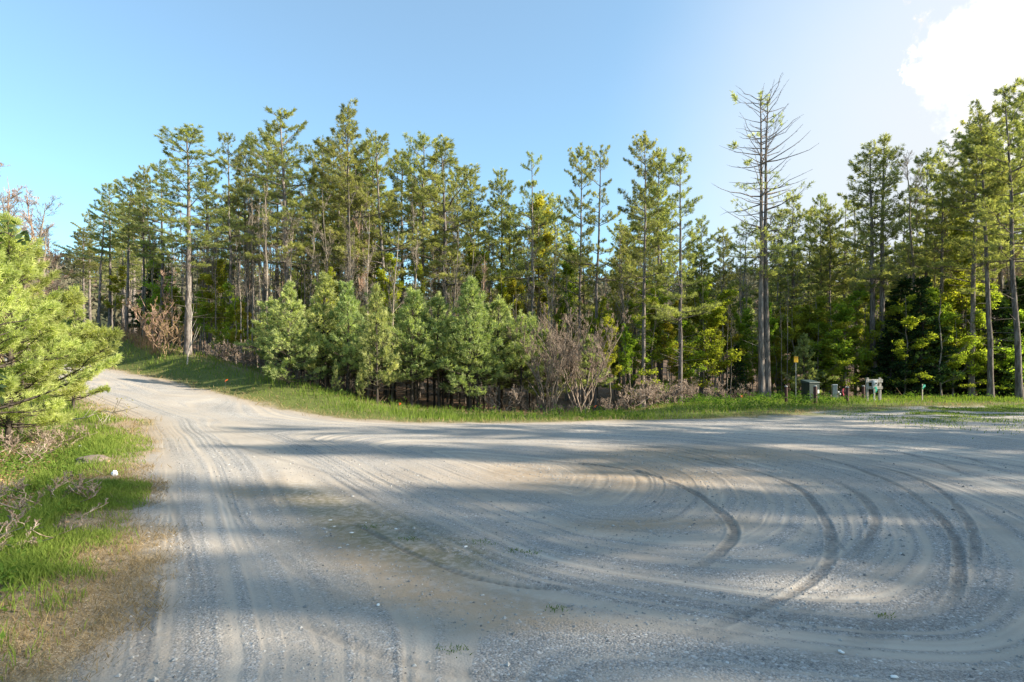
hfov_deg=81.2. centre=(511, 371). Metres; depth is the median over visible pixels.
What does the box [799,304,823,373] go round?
leafing tree
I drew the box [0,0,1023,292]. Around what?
sky
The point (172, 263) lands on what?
bare tree
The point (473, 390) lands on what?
young pine
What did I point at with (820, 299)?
leafy sapling
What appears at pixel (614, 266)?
pine tree
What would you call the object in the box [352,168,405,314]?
pine tree
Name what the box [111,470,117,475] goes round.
paper scrap
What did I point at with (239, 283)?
bare tree
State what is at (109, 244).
pine tree
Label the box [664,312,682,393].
leafing tree
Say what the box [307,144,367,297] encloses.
pine tree
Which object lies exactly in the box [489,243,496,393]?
bare tree
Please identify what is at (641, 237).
pine tree
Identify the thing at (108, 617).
dry grass
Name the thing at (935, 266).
bare tree
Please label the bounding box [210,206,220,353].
bare tree
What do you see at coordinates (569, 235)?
pine tree
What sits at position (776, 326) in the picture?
leafing tree
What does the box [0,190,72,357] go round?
bare tree
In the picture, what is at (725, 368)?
leafy sapling
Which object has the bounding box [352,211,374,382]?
bare tree
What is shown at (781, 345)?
bare tree
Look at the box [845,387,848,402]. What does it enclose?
bollard
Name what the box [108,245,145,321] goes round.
pine tree
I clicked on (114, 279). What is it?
leafy sapling
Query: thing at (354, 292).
bare tree
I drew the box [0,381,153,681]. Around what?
roadside ground
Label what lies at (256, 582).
gravel lot
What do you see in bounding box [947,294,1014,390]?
leafy sapling
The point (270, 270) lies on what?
bare tree
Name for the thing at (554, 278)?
bare tree
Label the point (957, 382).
hemlock tree
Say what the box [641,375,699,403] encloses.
brush clump
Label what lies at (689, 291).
pine tree
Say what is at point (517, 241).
pine tree
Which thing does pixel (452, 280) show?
bare tree
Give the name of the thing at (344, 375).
young pine
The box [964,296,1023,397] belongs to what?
hemlock tree
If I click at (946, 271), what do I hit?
pine tree
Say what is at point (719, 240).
pine tree
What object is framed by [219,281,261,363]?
leafy sapling
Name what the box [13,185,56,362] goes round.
bare tree
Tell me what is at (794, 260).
pine tree
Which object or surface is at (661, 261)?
pine tree
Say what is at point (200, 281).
bare tree
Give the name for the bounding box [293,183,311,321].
bare tree
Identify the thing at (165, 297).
bare tree
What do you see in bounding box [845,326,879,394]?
leafy sapling
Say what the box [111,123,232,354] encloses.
pine tree
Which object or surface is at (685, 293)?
pine tree
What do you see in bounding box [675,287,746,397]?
leafy sapling
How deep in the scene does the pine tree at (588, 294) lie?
42.05 m
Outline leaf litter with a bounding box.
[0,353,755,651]
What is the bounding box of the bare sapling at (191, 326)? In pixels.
[185,284,198,364]
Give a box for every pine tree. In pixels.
[53,199,139,325]
[53,227,99,322]
[70,211,108,324]
[73,248,105,309]
[88,183,127,328]
[95,234,124,329]
[100,175,149,332]
[102,223,148,326]
[103,199,140,326]
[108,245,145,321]
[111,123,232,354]
[111,205,145,321]
[112,165,160,334]
[113,191,147,333]
[115,159,201,343]
[117,223,145,290]
[131,221,156,307]
[135,214,159,318]
[175,131,281,360]
[185,202,227,267]
[190,160,238,347]
[203,145,275,365]
[206,206,244,284]
[209,191,240,341]
[215,192,267,290]
[218,105,354,380]
[231,126,293,370]
[235,220,262,316]
[252,136,310,361]
[261,143,336,308]
[261,208,299,309]
[262,190,305,288]
[268,203,302,321]
[269,198,321,303]
[289,176,336,274]
[292,178,335,303]
[299,134,363,375]
[302,172,372,380]
[303,97,402,391]
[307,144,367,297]
[327,157,386,376]
[331,127,441,394]
[335,167,391,305]
[336,161,377,282]
[340,205,400,381]
[344,138,402,319]
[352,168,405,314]
[364,148,428,376]
[364,195,420,376]
[373,134,532,397]
[377,131,465,393]
[395,147,473,321]
[404,168,431,290]
[407,194,455,298]
[424,194,455,295]
[432,161,479,315]
[447,207,521,384]
[451,168,487,383]
[454,210,500,315]
[455,223,496,303]
[459,255,493,386]
[479,167,529,391]
[485,150,563,400]
[493,203,528,299]
[494,212,539,393]
[516,189,560,381]
[536,194,575,387]
[537,223,587,400]
[545,144,648,409]
[549,238,589,368]
[550,141,605,405]
[559,239,579,338]
[571,249,606,398]
[598,217,649,394]
[607,226,646,398]
[607,238,641,399]
[609,130,677,407]
[609,221,647,391]
[622,181,677,385]
[623,148,686,404]
[624,207,691,394]
[646,147,721,400]
[673,239,704,391]
[676,275,693,322]
[682,214,722,302]
[684,245,720,393]
[698,220,769,395]
[710,226,745,382]
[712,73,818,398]
[718,283,753,397]
[746,303,757,371]
[749,207,811,305]
[752,279,781,394]
[755,192,827,376]
[768,243,803,384]
[773,256,825,392]
[778,238,815,312]
[790,204,825,375]
[798,191,843,393]
[798,252,839,303]
[805,202,860,397]
[806,199,884,394]
[811,272,840,391]
[814,196,892,395]
[828,270,860,376]
[830,132,927,394]
[835,244,864,381]
[847,260,866,327]
[868,245,902,317]
[884,198,939,320]
[885,133,1023,326]
[886,240,939,307]
[893,147,951,306]
[894,216,932,277]
[910,156,985,394]
[915,207,960,314]
[919,120,1022,397]
[928,217,975,394]
[933,202,997,291]
[940,99,1023,397]
[946,134,1008,328]
[950,119,1023,320]
[958,78,1023,322]
[959,77,1023,398]
[979,174,1021,318]
[990,151,1023,279]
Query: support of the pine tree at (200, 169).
on the forest floor
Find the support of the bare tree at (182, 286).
on the forest floor
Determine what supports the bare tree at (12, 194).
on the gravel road
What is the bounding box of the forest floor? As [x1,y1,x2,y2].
[120,344,930,626]
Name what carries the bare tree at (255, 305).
on the forest floor
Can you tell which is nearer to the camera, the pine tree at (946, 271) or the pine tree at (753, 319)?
the pine tree at (946, 271)
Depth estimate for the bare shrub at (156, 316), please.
35.31 m
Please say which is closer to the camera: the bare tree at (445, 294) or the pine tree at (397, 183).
the bare tree at (445, 294)
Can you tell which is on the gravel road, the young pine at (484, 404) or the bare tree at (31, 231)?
the bare tree at (31, 231)
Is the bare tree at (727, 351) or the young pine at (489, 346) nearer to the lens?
the young pine at (489, 346)
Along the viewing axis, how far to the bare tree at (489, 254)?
41.90 m
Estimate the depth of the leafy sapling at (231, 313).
37.40 m
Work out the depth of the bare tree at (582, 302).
56.71 m
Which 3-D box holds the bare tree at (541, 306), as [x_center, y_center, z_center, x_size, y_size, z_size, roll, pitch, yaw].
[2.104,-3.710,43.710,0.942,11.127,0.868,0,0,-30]
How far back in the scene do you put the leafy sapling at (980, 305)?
36.86 m
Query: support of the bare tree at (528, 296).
on the forest floor
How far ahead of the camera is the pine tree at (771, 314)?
46.45 m
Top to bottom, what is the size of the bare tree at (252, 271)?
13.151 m
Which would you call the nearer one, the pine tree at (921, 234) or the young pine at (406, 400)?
the young pine at (406, 400)
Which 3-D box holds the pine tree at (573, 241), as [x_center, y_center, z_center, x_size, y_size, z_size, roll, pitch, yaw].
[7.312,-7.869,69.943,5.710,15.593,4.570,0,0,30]
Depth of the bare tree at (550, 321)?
35.27 m
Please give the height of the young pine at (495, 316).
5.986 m
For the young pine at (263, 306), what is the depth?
31.61 m
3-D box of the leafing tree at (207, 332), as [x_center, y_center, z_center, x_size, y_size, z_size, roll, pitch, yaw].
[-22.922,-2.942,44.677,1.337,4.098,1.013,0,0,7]
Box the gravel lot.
[64,404,1023,681]
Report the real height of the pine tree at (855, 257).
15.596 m
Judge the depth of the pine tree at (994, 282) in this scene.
42.59 m
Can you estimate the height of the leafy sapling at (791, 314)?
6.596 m
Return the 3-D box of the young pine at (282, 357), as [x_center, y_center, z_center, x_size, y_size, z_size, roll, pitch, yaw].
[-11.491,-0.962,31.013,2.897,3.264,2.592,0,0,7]
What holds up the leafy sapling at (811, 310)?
on the forest floor
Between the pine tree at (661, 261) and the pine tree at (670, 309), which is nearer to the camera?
the pine tree at (670, 309)
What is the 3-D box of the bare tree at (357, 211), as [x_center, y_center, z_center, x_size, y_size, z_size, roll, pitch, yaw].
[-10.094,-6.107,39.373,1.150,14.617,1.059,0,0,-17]
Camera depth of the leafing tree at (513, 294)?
35.88 m
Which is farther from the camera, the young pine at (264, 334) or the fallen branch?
the young pine at (264, 334)
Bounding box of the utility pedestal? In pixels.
[832,384,837,398]
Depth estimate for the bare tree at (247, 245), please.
37.97 m
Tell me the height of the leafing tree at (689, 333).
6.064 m
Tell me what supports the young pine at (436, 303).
on the forest floor
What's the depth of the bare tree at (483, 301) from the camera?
35.24 m
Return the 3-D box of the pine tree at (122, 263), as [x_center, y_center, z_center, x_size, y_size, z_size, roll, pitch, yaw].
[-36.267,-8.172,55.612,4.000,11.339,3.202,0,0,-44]
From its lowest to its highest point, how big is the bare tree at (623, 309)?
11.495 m
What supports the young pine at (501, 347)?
on the forest floor
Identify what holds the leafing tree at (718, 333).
on the forest floor
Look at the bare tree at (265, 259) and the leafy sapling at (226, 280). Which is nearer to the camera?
the bare tree at (265, 259)
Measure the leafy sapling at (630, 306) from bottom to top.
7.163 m
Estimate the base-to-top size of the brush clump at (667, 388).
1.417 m
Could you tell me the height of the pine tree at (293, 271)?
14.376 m
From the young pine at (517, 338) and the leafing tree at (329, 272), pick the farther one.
the leafing tree at (329, 272)
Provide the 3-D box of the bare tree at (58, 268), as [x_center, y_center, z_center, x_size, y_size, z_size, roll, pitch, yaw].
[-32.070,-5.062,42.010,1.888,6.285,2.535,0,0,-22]
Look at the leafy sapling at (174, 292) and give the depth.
43.01 m
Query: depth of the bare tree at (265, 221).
34.46 m
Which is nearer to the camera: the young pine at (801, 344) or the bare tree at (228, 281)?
the young pine at (801, 344)
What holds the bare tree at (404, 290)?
on the forest floor
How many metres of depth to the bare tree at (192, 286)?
43.71 m
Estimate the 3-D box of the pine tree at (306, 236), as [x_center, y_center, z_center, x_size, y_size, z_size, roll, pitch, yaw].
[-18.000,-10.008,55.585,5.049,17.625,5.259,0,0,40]
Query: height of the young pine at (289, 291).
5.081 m
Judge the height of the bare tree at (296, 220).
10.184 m
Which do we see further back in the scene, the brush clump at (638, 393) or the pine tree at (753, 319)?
the pine tree at (753, 319)
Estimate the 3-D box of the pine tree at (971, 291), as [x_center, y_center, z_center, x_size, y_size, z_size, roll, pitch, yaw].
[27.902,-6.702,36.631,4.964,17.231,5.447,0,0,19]
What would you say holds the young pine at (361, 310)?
on the forest floor
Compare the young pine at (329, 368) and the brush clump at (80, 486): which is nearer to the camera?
the brush clump at (80, 486)
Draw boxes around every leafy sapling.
[95,266,126,327]
[133,241,181,334]
[159,288,180,336]
[191,258,227,350]
[191,263,235,345]
[191,265,226,324]
[207,300,246,362]
[216,285,242,329]
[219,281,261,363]
[225,297,257,360]
[225,303,250,362]
[230,302,255,366]
[597,340,639,400]
[600,300,634,399]
[607,288,677,405]
[622,288,677,407]
[652,315,719,396]
[667,328,686,377]
[669,290,711,392]
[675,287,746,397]
[694,337,725,395]
[696,305,745,395]
[698,320,747,395]
[725,297,757,386]
[729,340,757,395]
[749,335,794,393]
[755,317,792,393]
[770,335,790,392]
[771,305,815,393]
[772,322,793,370]
[773,305,796,393]
[774,300,843,388]
[783,294,829,363]
[785,310,812,396]
[790,300,862,395]
[793,314,823,371]
[802,303,826,329]
[804,288,872,394]
[808,323,859,390]
[813,306,870,395]
[813,351,828,393]
[831,357,862,396]
[839,283,901,389]
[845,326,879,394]
[854,324,885,377]
[855,294,938,394]
[885,319,918,388]
[897,303,952,392]
[900,279,965,385]
[910,319,986,394]
[923,287,985,391]
[923,288,980,395]
[933,338,1008,393]
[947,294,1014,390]
[957,283,999,372]
[957,291,1002,383]
[961,299,1010,386]
[986,325,1012,395]
[993,299,1023,396]
[997,342,1023,395]
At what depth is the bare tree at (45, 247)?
32.81 m
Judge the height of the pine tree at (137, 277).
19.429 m
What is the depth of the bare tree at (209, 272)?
41.53 m
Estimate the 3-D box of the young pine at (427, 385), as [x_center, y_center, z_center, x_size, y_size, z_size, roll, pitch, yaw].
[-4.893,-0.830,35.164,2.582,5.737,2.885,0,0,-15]
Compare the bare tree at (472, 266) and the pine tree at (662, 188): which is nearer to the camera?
the bare tree at (472, 266)
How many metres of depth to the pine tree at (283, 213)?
36.18 m
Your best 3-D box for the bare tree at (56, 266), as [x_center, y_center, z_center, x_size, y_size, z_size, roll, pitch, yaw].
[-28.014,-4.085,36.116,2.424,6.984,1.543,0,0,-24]
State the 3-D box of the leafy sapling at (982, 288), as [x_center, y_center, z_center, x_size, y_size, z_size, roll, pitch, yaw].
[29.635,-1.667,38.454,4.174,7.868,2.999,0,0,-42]
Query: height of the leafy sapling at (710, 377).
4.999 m
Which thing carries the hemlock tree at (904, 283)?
on the forest floor
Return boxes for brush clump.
[0,426,60,466]
[0,470,102,510]
[0,498,108,554]
[24,424,97,450]
[200,342,235,360]
[206,338,255,363]
[208,343,246,362]
[232,351,256,366]
[240,354,264,368]
[473,384,529,412]
[518,397,548,413]
[558,403,576,412]
[597,398,629,411]
[600,400,627,408]
[618,381,664,410]
[629,386,664,405]
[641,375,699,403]
[646,383,692,404]
[665,381,718,402]
[690,386,718,398]
[708,380,755,399]
[720,390,744,399]
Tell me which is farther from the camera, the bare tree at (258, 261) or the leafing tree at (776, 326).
the bare tree at (258, 261)
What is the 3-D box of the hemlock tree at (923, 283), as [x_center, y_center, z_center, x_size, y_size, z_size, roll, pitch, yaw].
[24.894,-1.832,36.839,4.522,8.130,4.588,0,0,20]
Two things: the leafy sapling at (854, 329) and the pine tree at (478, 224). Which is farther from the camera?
the pine tree at (478, 224)
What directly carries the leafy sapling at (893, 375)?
on the forest floor
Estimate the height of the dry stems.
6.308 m
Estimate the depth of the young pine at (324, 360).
34.57 m
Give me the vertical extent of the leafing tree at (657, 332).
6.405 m
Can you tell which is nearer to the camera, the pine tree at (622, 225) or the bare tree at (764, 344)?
the bare tree at (764, 344)
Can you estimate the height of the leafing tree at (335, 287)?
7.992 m
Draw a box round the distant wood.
[35,245,1023,356]
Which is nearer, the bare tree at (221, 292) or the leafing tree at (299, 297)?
the leafing tree at (299, 297)
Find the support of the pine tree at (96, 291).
on the forest floor
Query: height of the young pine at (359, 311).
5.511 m
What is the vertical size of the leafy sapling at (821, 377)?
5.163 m
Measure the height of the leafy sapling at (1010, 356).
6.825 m
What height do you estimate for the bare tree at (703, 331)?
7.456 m
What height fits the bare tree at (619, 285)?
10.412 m
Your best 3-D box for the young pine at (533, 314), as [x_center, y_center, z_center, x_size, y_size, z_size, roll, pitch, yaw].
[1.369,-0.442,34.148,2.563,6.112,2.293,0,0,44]
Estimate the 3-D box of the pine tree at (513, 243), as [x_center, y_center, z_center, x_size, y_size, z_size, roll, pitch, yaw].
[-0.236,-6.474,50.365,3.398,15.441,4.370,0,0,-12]
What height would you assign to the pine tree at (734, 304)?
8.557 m
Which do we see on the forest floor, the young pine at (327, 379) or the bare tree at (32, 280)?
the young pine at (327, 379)
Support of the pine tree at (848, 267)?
on the forest floor
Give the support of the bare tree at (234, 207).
on the forest floor
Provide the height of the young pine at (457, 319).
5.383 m
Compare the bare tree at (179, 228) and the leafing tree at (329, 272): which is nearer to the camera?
the leafing tree at (329, 272)
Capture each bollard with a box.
[784,386,787,403]
[813,385,816,402]
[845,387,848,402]
[862,385,864,398]
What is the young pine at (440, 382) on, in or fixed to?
on the forest floor
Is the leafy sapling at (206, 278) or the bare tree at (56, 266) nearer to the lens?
the bare tree at (56, 266)
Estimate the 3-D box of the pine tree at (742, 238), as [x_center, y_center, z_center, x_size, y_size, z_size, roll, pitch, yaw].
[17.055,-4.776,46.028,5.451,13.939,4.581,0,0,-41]
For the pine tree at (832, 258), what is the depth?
43.79 m
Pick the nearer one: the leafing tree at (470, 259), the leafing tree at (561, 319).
the leafing tree at (470, 259)
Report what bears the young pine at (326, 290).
on the forest floor
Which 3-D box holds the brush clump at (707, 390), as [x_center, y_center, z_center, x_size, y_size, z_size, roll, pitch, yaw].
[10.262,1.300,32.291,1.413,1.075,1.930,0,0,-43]
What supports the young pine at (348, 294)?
on the forest floor
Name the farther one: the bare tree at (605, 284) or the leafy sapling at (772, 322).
the bare tree at (605, 284)
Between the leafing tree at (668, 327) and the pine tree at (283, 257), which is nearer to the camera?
the leafing tree at (668, 327)
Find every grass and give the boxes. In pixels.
[0,339,1023,681]
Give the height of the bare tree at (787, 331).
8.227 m
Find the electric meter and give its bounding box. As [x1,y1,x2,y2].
[872,380,877,398]
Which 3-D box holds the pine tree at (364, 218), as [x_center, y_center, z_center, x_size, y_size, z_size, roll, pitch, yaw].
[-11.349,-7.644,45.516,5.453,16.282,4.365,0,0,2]
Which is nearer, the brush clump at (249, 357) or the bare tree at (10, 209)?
the bare tree at (10, 209)
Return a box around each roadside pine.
[0,211,101,447]
[0,240,124,435]
[0,246,123,414]
[38,284,110,411]
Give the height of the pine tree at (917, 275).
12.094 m
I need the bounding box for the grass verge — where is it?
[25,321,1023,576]
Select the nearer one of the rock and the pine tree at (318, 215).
the rock
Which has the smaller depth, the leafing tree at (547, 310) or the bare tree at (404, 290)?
the bare tree at (404, 290)
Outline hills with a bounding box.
[45,270,1018,370]
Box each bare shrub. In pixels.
[119,296,181,348]
[144,319,193,355]
[497,302,595,414]
[533,308,631,412]
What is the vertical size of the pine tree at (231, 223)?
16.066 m
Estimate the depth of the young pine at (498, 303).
29.65 m
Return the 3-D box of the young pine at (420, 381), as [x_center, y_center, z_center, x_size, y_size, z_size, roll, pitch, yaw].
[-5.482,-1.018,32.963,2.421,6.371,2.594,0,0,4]
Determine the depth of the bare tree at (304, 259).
38.60 m
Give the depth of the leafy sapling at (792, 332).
37.93 m
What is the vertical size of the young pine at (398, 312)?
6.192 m
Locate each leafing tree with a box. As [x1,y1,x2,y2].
[173,294,193,326]
[192,291,216,354]
[197,309,214,337]
[291,266,316,316]
[307,266,337,332]
[312,263,341,386]
[368,266,390,326]
[376,252,406,336]
[407,262,431,392]
[418,302,430,397]
[462,242,494,390]
[495,269,515,403]
[503,277,527,406]
[520,196,556,396]
[541,289,551,377]
[549,285,565,366]
[552,244,582,400]
[580,297,612,408]
[599,313,622,408]
[608,300,633,404]
[616,323,642,405]
[633,282,669,398]
[646,309,663,406]
[659,321,678,402]
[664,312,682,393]
[670,300,689,355]
[674,313,702,399]
[689,276,720,398]
[703,278,712,374]
[706,322,724,396]
[721,305,745,396]
[731,312,757,398]
[753,282,778,337]
[769,326,779,394]
[770,313,789,393]
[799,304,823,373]
[822,316,844,395]
[832,297,851,397]
[846,300,869,370]
[857,305,878,365]
[877,306,892,343]
[944,217,983,384]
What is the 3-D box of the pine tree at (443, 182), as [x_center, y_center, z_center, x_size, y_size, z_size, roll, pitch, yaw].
[-3.415,-6.652,37.731,9.108,17.075,8.656,0,0,-42]
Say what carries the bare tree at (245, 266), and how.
on the forest floor
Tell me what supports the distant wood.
on the hills
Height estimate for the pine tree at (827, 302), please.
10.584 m
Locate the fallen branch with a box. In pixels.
[72,396,138,425]
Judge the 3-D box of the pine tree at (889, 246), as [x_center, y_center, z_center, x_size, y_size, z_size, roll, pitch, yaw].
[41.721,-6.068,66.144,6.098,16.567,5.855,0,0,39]
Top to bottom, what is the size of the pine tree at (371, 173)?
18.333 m
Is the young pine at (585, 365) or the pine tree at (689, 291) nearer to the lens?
the young pine at (585, 365)
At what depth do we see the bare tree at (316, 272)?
35.65 m
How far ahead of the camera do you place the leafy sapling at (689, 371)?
34.91 m
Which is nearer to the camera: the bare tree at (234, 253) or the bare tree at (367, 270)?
the bare tree at (367, 270)
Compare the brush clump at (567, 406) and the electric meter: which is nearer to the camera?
the brush clump at (567, 406)
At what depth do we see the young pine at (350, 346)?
32.27 m
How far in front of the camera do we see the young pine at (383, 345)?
34.81 m
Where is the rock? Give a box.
[76,454,112,466]
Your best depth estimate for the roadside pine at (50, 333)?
14.15 m
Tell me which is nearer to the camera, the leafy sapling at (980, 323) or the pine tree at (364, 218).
the leafy sapling at (980, 323)
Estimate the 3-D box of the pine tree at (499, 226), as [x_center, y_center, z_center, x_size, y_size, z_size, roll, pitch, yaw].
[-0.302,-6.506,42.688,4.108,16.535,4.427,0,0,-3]
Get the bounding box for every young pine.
[234,296,284,363]
[242,313,273,363]
[247,308,299,367]
[255,279,329,384]
[267,323,303,380]
[278,322,321,382]
[290,270,356,389]
[290,310,327,385]
[304,302,331,387]
[311,305,338,388]
[314,302,358,390]
[316,279,375,394]
[320,301,359,394]
[329,359,343,394]
[338,305,370,386]
[345,306,374,396]
[351,283,402,402]
[352,305,380,397]
[355,367,365,398]
[362,306,403,404]
[368,312,394,393]
[369,317,384,395]
[372,288,449,405]
[386,301,403,400]
[390,300,433,405]
[391,298,426,394]
[394,304,413,401]
[400,290,472,407]
[404,319,449,407]
[418,307,460,410]
[418,311,436,401]
[419,275,515,410]
[435,320,447,407]
[436,328,462,408]
[441,318,466,407]
[447,311,508,410]
[454,325,494,407]
[462,293,541,413]
[471,316,500,411]
[473,312,475,407]
[475,311,509,411]
[481,309,514,411]
[487,329,531,411]
[494,319,533,403]
[498,309,544,411]
[509,312,557,413]
[517,328,573,412]
[520,311,547,412]
[561,334,616,408]
[778,333,838,397]
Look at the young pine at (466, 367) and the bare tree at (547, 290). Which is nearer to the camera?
the young pine at (466, 367)
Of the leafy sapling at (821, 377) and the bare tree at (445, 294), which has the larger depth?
the leafy sapling at (821, 377)
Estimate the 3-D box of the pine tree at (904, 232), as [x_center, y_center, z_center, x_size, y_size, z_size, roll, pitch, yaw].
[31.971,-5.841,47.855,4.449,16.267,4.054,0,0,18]
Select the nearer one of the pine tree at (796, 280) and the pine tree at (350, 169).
the pine tree at (796, 280)
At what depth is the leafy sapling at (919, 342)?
35.77 m
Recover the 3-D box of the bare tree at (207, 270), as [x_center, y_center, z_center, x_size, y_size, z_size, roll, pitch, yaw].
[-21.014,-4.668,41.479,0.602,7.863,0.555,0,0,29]
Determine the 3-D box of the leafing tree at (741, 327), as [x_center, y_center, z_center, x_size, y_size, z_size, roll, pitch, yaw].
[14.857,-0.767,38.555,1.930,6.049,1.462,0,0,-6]
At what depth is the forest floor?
39.72 m
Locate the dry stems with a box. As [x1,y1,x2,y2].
[0,318,946,476]
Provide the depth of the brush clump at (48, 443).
12.70 m
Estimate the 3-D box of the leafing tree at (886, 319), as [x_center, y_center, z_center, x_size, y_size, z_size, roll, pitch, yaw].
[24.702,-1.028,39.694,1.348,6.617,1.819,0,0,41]
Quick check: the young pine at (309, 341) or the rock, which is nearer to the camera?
the rock
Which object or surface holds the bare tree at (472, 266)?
on the forest floor
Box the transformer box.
[800,380,819,400]
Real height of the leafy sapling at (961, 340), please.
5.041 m
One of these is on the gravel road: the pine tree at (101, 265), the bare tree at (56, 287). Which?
the bare tree at (56, 287)
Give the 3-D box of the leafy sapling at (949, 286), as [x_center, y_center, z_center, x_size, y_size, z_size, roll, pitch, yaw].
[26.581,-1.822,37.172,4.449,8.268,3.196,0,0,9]
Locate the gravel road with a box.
[4,357,317,427]
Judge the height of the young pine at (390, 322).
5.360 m
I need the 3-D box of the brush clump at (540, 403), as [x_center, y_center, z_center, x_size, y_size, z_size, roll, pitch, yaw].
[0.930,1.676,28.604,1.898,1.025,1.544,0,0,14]
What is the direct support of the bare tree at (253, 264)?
on the forest floor
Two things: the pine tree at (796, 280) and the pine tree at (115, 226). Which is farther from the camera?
the pine tree at (115, 226)
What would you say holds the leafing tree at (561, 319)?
on the forest floor
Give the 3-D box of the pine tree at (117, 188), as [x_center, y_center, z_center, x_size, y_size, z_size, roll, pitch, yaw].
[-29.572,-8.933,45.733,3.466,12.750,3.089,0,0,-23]
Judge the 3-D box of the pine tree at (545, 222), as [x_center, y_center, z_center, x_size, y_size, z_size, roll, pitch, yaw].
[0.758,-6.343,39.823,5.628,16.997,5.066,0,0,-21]
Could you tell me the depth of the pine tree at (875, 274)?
37.85 m
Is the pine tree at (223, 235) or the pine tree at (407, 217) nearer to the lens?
the pine tree at (407, 217)
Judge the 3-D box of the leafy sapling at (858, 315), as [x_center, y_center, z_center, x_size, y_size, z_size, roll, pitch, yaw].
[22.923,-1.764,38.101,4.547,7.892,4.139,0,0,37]
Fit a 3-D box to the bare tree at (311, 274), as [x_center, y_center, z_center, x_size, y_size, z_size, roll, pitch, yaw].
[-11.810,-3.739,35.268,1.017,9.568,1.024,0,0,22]
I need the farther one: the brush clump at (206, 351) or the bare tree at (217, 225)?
the bare tree at (217, 225)
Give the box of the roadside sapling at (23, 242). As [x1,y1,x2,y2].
[0,218,30,404]
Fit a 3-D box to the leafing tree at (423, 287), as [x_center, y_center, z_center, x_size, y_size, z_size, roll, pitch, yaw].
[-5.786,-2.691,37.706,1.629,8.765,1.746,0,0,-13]
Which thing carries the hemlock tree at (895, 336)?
on the forest floor
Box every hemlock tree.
[123,265,195,347]
[720,343,751,397]
[854,275,947,396]
[856,319,928,396]
[882,275,965,397]
[932,335,985,395]
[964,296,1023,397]
[982,276,1023,387]
[986,278,1023,396]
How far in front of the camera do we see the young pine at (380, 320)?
27.01 m
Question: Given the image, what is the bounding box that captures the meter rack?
[866,378,882,400]
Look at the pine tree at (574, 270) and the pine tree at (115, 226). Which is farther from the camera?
the pine tree at (115, 226)
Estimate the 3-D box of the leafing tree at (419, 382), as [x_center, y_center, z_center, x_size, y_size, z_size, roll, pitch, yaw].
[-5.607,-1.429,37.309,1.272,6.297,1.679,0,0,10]
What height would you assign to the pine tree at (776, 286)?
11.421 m
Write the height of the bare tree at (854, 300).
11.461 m
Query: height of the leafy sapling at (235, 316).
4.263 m
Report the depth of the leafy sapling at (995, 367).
35.77 m
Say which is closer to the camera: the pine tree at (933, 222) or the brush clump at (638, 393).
the brush clump at (638, 393)
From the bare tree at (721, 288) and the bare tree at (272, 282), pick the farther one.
the bare tree at (272, 282)
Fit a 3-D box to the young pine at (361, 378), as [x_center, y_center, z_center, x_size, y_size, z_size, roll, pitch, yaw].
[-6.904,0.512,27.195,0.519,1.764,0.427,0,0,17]
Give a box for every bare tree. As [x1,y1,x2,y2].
[0,163,22,210]
[0,178,25,304]
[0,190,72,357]
[2,228,46,313]
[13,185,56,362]
[18,211,45,296]
[20,194,64,361]
[20,224,66,341]
[31,219,65,340]
[40,232,61,299]
[46,250,71,297]
[46,257,72,301]
[138,196,160,309]
[149,233,156,338]
[150,215,160,330]
[156,267,175,344]
[164,228,175,340]
[167,197,177,344]
[175,200,199,351]
[176,231,185,349]
[178,193,183,345]
[192,219,209,353]
[192,249,198,352]
[198,230,219,355]
[204,258,208,354]
[205,206,225,356]
[206,250,210,354]
[207,208,211,342]
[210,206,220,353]
[215,223,228,358]
[217,234,224,356]
[227,242,240,295]
[228,239,249,364]
[233,190,242,364]
[235,239,257,364]
[237,191,255,360]
[239,188,262,353]
[241,193,262,368]
[242,178,255,365]
[247,185,257,366]
[248,259,261,368]
[253,198,268,370]
[254,187,267,319]
[255,204,272,306]
[258,204,269,365]
[260,186,274,371]
[267,225,273,371]
[268,212,283,365]
[269,249,274,359]
[271,198,292,374]
[273,211,303,375]
[292,201,308,278]
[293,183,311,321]
[293,236,300,377]
[299,197,308,381]
[302,224,325,383]
[302,234,320,306]
[310,193,335,390]
[312,209,323,279]
[337,192,359,353]
[343,227,360,297]
[344,232,355,393]
[352,175,377,391]
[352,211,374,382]
[353,173,360,382]
[360,217,376,398]
[384,229,408,402]
[397,255,404,383]
[408,176,420,386]
[409,224,420,400]
[418,249,440,396]
[426,213,447,392]
[434,246,451,402]
[445,230,466,406]
[446,212,463,312]
[448,236,460,322]
[454,267,463,400]
[460,231,483,408]
[477,265,487,405]
[478,261,493,409]
[483,226,499,316]
[485,223,493,392]
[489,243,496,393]
[513,227,527,389]
[513,294,519,411]
[520,234,535,402]
[525,251,537,315]
[527,222,540,409]
[539,259,545,379]
[539,275,559,404]
[543,220,566,400]
[545,302,556,346]
[560,275,575,410]
[576,271,589,328]
[586,281,602,397]
[601,275,609,330]
[611,233,630,409]
[611,252,632,394]
[619,302,625,406]
[628,289,638,399]
[663,275,671,380]
[702,285,706,396]
[718,264,727,397]
[723,307,737,399]
[724,309,729,399]
[731,238,745,383]
[738,279,743,382]
[742,260,750,369]
[756,304,757,391]
[779,303,783,390]
[783,280,790,385]
[788,251,803,396]
[842,255,858,364]
[888,150,939,392]
[930,225,938,328]
[937,218,963,324]
[992,192,1022,287]
[997,229,1021,301]
[1000,213,1023,320]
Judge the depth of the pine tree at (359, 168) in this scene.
44.07 m
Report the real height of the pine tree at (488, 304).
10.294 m
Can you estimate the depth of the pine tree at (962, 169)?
46.01 m

